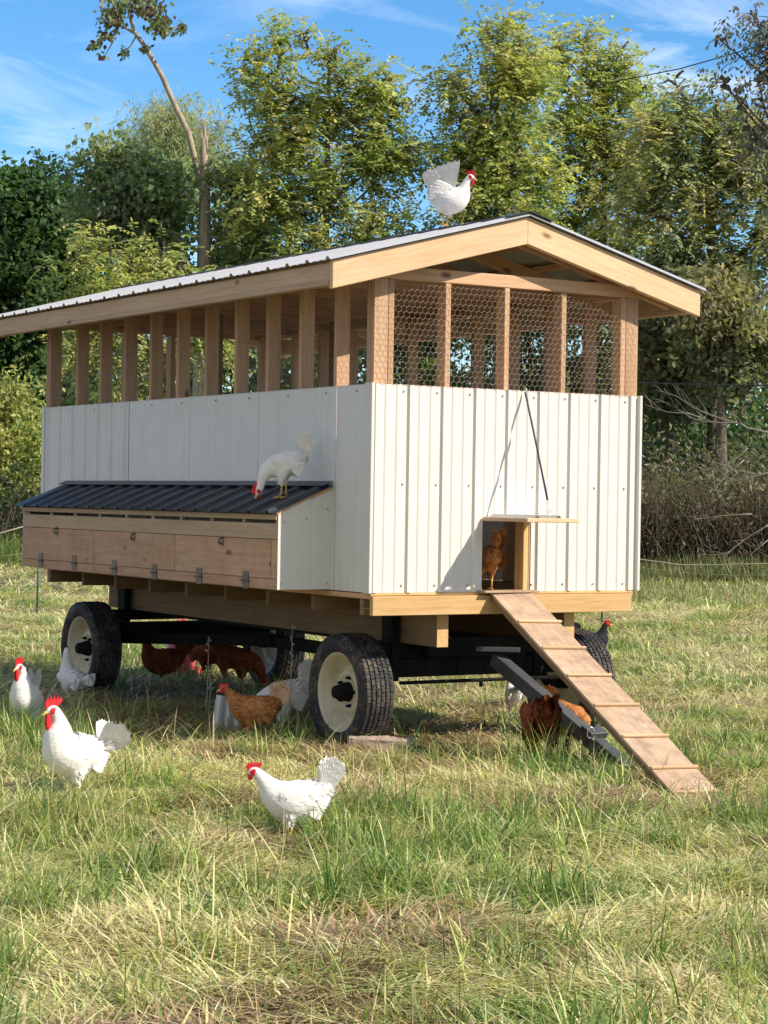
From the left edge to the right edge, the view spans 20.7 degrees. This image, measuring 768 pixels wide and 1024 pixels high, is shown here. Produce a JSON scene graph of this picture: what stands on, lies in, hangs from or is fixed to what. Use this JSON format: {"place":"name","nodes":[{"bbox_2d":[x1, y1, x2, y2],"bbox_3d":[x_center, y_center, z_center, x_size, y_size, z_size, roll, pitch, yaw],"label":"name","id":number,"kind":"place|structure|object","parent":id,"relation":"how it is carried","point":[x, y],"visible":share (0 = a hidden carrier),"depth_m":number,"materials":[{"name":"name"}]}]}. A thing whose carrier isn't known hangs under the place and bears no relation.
{"place":"outdoors","nodes":[
{"label":"outdoors","id":0,"kind":"place"},
{"bbox_2d":[110,82,252,359],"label":"willow tree","id":1,"kind":"object","parent":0,"point":[173,131],"visible":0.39,"depth_m":77.26,"materials":[{"name":"green plant"}]},
{"bbox_2d":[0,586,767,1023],"bbox_3d":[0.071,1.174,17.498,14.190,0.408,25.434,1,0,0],"label":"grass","id":2,"kind":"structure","parent":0,"point":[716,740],"depth_m":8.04,"materials":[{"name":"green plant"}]},
{"bbox_2d":[0,566,767,1023],"bbox_3d":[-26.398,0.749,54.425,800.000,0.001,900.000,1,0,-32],"label":"ground","id":3,"kind":"structure","parent":0,"point":[156,688],"depth_m":16.44,"materials":[{"name":"green plant"}]},
{"bbox_2d":[0,526,22,533],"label":"wire","id":4,"kind":"object","parent":3,"relation":"on","point":[11,529],"visible":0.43,"depth_m":37.99,"materials":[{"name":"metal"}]},
{"bbox_2d":[0,444,40,553],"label":"undergrowth","id":5,"kind":"object","parent":3,"relation":"on","point":[6,513],"visible":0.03,"depth_m":47.33,"materials":[{"name":"green plant"}]},
{"bbox_2d":[9,657,43,723],"bbox_3d":[-2.188,1.123,12.918,0.184,0.489,0.367,1,0,10],"label":"rooster","id":6,"kind":"object","parent":3,"relation":"on","point":[25,687],"visible":0.87,"depth_m":12.78},
{"bbox_2d":[0,361,65,528],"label":"birch tree","id":7,"kind":"object","parent":3,"relation":"on","point":[16,433],"visible":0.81,"depth_m":49.57,"materials":[{"name":"green plant"}]},
{"bbox_2d":[0,146,141,518],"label":"maple tree","id":8,"kind":"object","parent":3,"relation":"on","point":[26,241],"visible":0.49,"depth_m":58.92,"materials":[{"name":"green plant"}]},
{"bbox_2d":[57,646,95,696],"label":"hen","id":9,"kind":"object","parent":3,"relation":"on","point":[69,675],"visible":0.95,"depth_m":15.04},
{"bbox_2d":[41,694,131,795],"bbox_3d":[-1.448,1.134,10.103,0.422,0.524,0.217,1,0,-28],"label":"rooster","id":10,"kind":"object","parent":3,"relation":"on","point":[66,745],"visible":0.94,"depth_m":10.02},
{"bbox_2d":[14,358,223,479],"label":"understorey tree","id":11,"kind":"object","parent":3,"relation":"on","point":[113,386],"visible":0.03,"depth_m":61.53,"materials":[{"name":"green plant"}]},
{"bbox_2d":[14,218,257,403],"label":"birch tree","id":12,"kind":"object","parent":3,"relation":"on","point":[130,276],"visible":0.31,"depth_m":45.73,"materials":[{"name":"green plant"}]},
{"bbox_2d":[141,644,193,686],"bbox_3d":[-1.700,1.146,16.289,0.449,0.420,0.190,1,0,-4],"label":"hen","id":13,"kind":"object","parent":3,"relation":"on","point":[153,658],"visible":0.87,"depth_m":16.23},
{"bbox_2d":[28,0,308,396],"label":"maple tree","id":14,"kind":"object","parent":3,"relation":"on","point":[123,186],"visible":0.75,"depth_m":51.58,"materials":[{"name":"green plant"}]},
{"bbox_2d":[166,619,201,674],"bbox_3d":[-1.670,1.099,17.331,0.380,0.464,0.380,1,0,-32],"label":"poultry waterer","id":15,"kind":"object","parent":3,"relation":"on","point":[186,661],"visible":0.1,"depth_m":17.23,"materials":[{"name":"red plastic"}]},
{"bbox_2d":[188,645,227,680],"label":"hen","id":16,"kind":"object","parent":3,"relation":"on","point":[200,653],"visible":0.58,"depth_m":16.91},
{"bbox_2d":[205,637,210,715],"bbox_3d":[-1.169,1.101,13.951,0.038,0.557,0.044,1,0,-32],"label":"dry stalk","id":17,"kind":"object","parent":3,"relation":"on","point":[207,651],"visible":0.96,"depth_m":13.95,"materials":[{"name":"plant"}]},
{"bbox_2d":[208,664,213,712],"bbox_3d":[-1.159,1.198,14.082,0.039,0.362,0.044,1,0,-11],"label":"dry stalk","id":18,"kind":"object","parent":3,"relation":"on","point":[210,675],"visible":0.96,"depth_m":14.08,"materials":[{"name":"plant"}]},
{"bbox_2d":[212,695,239,732],"bbox_3d":[-0.980,1.271,13.153,0.170,0.235,0.015,8,-8,-6],"label":"pet feeder","id":19,"kind":"object","parent":3,"relation":"on","point":[221,703],"visible":0.34,"depth_m":13.15,"materials":[{"name":"silver metal"}]},
{"bbox_2d":[175,340,290,397],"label":"understorey tree","id":20,"kind":"object","parent":3,"relation":"on","point":[255,352],"visible":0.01,"depth_m":55.29,"materials":[{"name":"green plant"}]},
{"bbox_2d":[211,645,268,689],"bbox_3d":[-1.110,1.145,16.189,0.482,0.459,0.194,1,0,8],"label":"hen","id":21,"kind":"object","parent":3,"relation":"on","point":[237,659],"visible":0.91,"depth_m":16.13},
{"bbox_2d":[216,680,291,735],"bbox_3d":[-0.786,1.202,12.716,0.465,0.379,0.173,1,0,4],"label":"hen","id":22,"kind":"object","parent":3,"relation":"on","point":[246,710],"visible":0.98,"depth_m":12.67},
{"bbox_2d":[242,659,312,730],"bbox_3d":[-0.639,1.157,13.122,0.494,0.485,0.199,1,0,-12],"label":"hen","id":23,"kind":"object","parent":3,"relation":"on","point":[300,691],"visible":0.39,"depth_m":13.08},
{"bbox_2d":[81,684,486,754],"bbox_3d":[0.223,1.373,13.887,6.311,0.049,11.477,1,0,-32],"label":"straw","id":24,"kind":"object","parent":3,"relation":"on","point":[309,714],"visible":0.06,"depth_m":13.81,"materials":[{"name":"beige plant"}]},
{"bbox_2d":[287,624,295,729],"bbox_3d":[-0.568,1.038,12.873,0.049,0.714,0.046,1,0,-32],"label":"dry stalk","id":25,"kind":"object","parent":3,"relation":"on","point":[291,668],"visible":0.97,"depth_m":12.87,"materials":[{"name":"plant"}]},
{"bbox_2d":[243,755,345,844],"bbox_3d":[-0.386,1.229,8.982,0.438,0.382,0.167,1,0,-3],"label":"hen","id":26,"kind":"object","parent":3,"relation":"on","point":[279,798],"visible":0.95,"depth_m":8.94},
{"bbox_2d":[206,8,443,386],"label":"locust tree","id":27,"kind":"object","parent":3,"relation":"on","point":[371,163],"visible":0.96,"depth_m":49.74,"materials":[{"name":"green plant"}]},
{"bbox_2d":[249,341,435,391],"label":"understorey tree","id":28,"kind":"object","parent":3,"relation":"on","point":[283,372],"visible":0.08,"depth_m":54.46,"materials":[{"name":"green plant"}]},
{"bbox_2d":[0,211,705,771],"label":"mobile chicken coop","id":29,"kind":"structure","parent":3,"relation":"on","point":[364,541],"depth_m":12.76,"materials":[{"name":"white metal"}]},
{"bbox_2d":[251,431,315,498],"bbox_3d":[-0.589,-0.276,12.296,0.379,0.408,0.177,1,0,-8],"label":"hen","id":30,"kind":"object","parent":29,"relation":"on","point":[282,467],"visible":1,"depth_m":12.25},
{"bbox_2d":[422,159,476,226],"bbox_3d":[0.426,-2.138,14.045,0.392,0.460,0.168,8,3,22],"label":"rooster","id":31,"kind":"object","parent":29,"relation":"on","point":[447,196],"visible":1,"depth_m":14.00},
{"bbox_2d":[481,528,506,589],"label":"hen","id":32,"kind":"object","parent":29,"relation":"on","point":[493,558],"visible":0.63,"depth_m":12.34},
{"bbox_2d":[483,514,578,522],"bbox_3d":[0.849,0.037,12.192,0.365,0.042,0.450,1,0,-32],"label":"flap door","id":33,"kind":"structure","parent":29,"relation":"in","point":[495,517],"depth_m":12.05,"materials":[{"name":"white wood"}]},
{"bbox_2d":[347,735,413,756],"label":"wooden board","id":34,"kind":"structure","parent":3,"relation":"on","point":[370,740],"depth_m":12.14,"materials":[{"name":"wood"}]},
{"bbox_2d":[0,474,767,607],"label":"tall grass","id":35,"kind":"structure","parent":3,"relation":"on","point":[735,574],"depth_m":38.08,"materials":[{"name":"green plant"}]},
{"bbox_2d":[0,553,767,649],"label":"electric fence","id":36,"kind":"object","parent":3,"relation":"on","point":[37,595],"visible":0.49,"depth_m":24.79,"materials":[{"name":"plastic"}]},
{"bbox_2d":[0,347,767,505],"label":"woodland","id":37,"kind":"object","parent":3,"relation":"on","point":[763,413],"depth_m":70.24,"materials":[{"name":"green plant"}]},
{"bbox_2d":[348,210,492,387],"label":"understorey tree","id":38,"kind":"object","parent":3,"relation":"on","point":[427,372],"visible":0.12,"depth_m":54.56,"materials":[{"name":"green plant"}]},
{"bbox_2d":[399,0,586,388],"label":"locust tree","id":39,"kind":"object","parent":3,"relation":"on","point":[515,84],"visible":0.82,"depth_m":49.62,"materials":[{"name":"green plant"}]},
{"bbox_2d":[505,694,514,756],"bbox_3d":[0.696,1.216,11.688,0.050,0.414,0.044,1,0,-32],"label":"dry stalk","id":40,"kind":"object","parent":3,"relation":"on","point":[508,707],"visible":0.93,"depth_m":11.69,"materials":[{"name":"plant"}]},
{"bbox_2d":[504,681,523,710],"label":"hen","id":41,"kind":"object","parent":3,"relation":"on","point":[515,692],"visible":0.61,"depth_m":14.70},
{"bbox_2d":[450,312,581,391],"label":"understorey tree","id":42,"kind":"object","parent":3,"relation":"on","point":[525,335],"visible":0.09,"depth_m":53.63,"materials":[{"name":"green plant"}]},
{"bbox_2d":[519,693,563,756],"bbox_3d":[0.870,1.204,11.604,0.237,0.459,0.610,1,0,-6],"label":"hen","id":43,"kind":"object","parent":3,"relation":"on","point":[542,709],"visible":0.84,"depth_m":11.49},
{"bbox_2d":[544,685,590,742],"bbox_3d":[1.108,1.238,12.724,0.400,0.381,0.161,1,0,30],"label":"hen","id":44,"kind":"object","parent":3,"relation":"on","point":[580,712],"visible":0.23,"depth_m":12.67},
{"bbox_2d":[577,740,581,764],"bbox_3d":[1.028,1.316,11.064,0.021,0.232,0.038,1,0,32],"label":"dry stalk","id":45,"kind":"object","parent":3,"relation":"on","point":[579,756],"visible":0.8,"depth_m":11.07,"materials":[{"name":"plant"}]},
{"bbox_2d":[574,620,611,645],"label":"hen","id":46,"kind":"object","parent":3,"relation":"on","point":[601,634],"visible":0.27,"depth_m":19.20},
{"bbox_2d":[591,736,597,769],"bbox_3d":[1.109,1.306,11.083,0.036,0.253,0.022,1,0,-4],"label":"dry stalk","id":47,"kind":"object","parent":3,"relation":"on","point":[594,739],"visible":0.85,"depth_m":11.08,"materials":[{"name":"plant"}]},
{"bbox_2d":[508,10,688,366],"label":"locust tree","id":48,"kind":"object","parent":3,"relation":"on","point":[580,127],"visible":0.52,"depth_m":52.62,"materials":[{"name":"green plant"}]},
{"bbox_2d":[489,593,721,797],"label":"chicken ramp","id":49,"kind":"structure","parent":3,"relation":"on","point":[613,707],"depth_m":11.36,"materials":[{"name":"brown wood"}]},
{"bbox_2d":[524,323,686,474],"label":"understorey tree","id":50,"kind":"object","parent":3,"relation":"on","point":[578,374],"visible":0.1,"depth_m":51.60,"materials":[{"name":"green plant"}]},
{"bbox_2d":[597,232,745,488],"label":"understorey tree","id":51,"kind":"object","parent":3,"relation":"on","point":[654,343],"visible":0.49,"depth_m":46.41,"materials":[{"name":"green plant"}]},
{"bbox_2d":[580,67,767,488],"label":"walnut tree","id":52,"kind":"object","parent":3,"relation":"on","point":[698,202],"visible":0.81,"depth_m":46.64,"materials":[{"name":"green plant"}]},
{"bbox_2d":[596,263,767,502],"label":"undergrowth","id":53,"kind":"object","parent":3,"relation":"on","point":[760,421],"visible":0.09,"depth_m":47.30,"materials":[{"name":"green plant"}]},
{"bbox_2d":[639,254,767,497],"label":"understorey tree","id":54,"kind":"object","parent":3,"relation":"on","point":[727,331],"visible":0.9,"depth_m":44.71,"materials":[{"name":"green plant"}]},
{"bbox_2d":[640,407,767,574],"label":"undergrowth","id":55,"kind":"object","parent":3,"relation":"on","point":[666,523],"visible":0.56,"depth_m":39.92,"materials":[{"name":"brown plant"}]},
{"bbox_2d":[681,448,767,503],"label":"bare branch","id":56,"kind":"object","parent":55,"relation":"on","point":[733,469],"visible":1,"depth_m":37.49,"materials":[{"name":"wood"}]},
{"bbox_2d":[689,509,767,560],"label":"bare branch","id":57,"kind":"object","parent":55,"relation":"attached to","point":[735,540],"visible":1,"depth_m":36.49,"materials":[{"name":"wood"}]},
{"bbox_2d":[682,0,767,316],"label":"walnut tree","id":58,"kind":"object","parent":3,"relation":"on","point":[759,78],"visible":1,"depth_m":41.98,"materials":[{"name":"green plant"}]},
{"bbox_2d":[0,556,767,616],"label":"grass","id":59,"kind":"structure","parent":0,"point":[42,587],"depth_m":32.00,"materials":[{"name":"green plant"}]},
{"bbox_2d":[0,0,767,455],"label":"sky","id":60,"kind":"structure","parent":0,"point":[50,86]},
{"bbox_2d":[420,375,767,385],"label":"cable","id":61,"kind":"object","parent":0,"point":[637,382],"visible":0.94,"depth_m":34.69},
{"bbox_2d":[592,43,767,85],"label":"power line","id":62,"kind":"object","parent":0,"point":[670,70],"visible":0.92,"depth_m":47.49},
{"bbox_2d":[640,385,767,432],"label":"bare branch","id":63,"kind":"object","parent":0,"point":[730,422],"visible":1,"depth_m":36.99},
{"bbox_2d":[640,559,767,564],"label":"wire","id":64,"kind":"object","parent":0,"point":[704,564],"visible":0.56,"depth_m":33.65,"materials":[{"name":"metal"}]}
]}

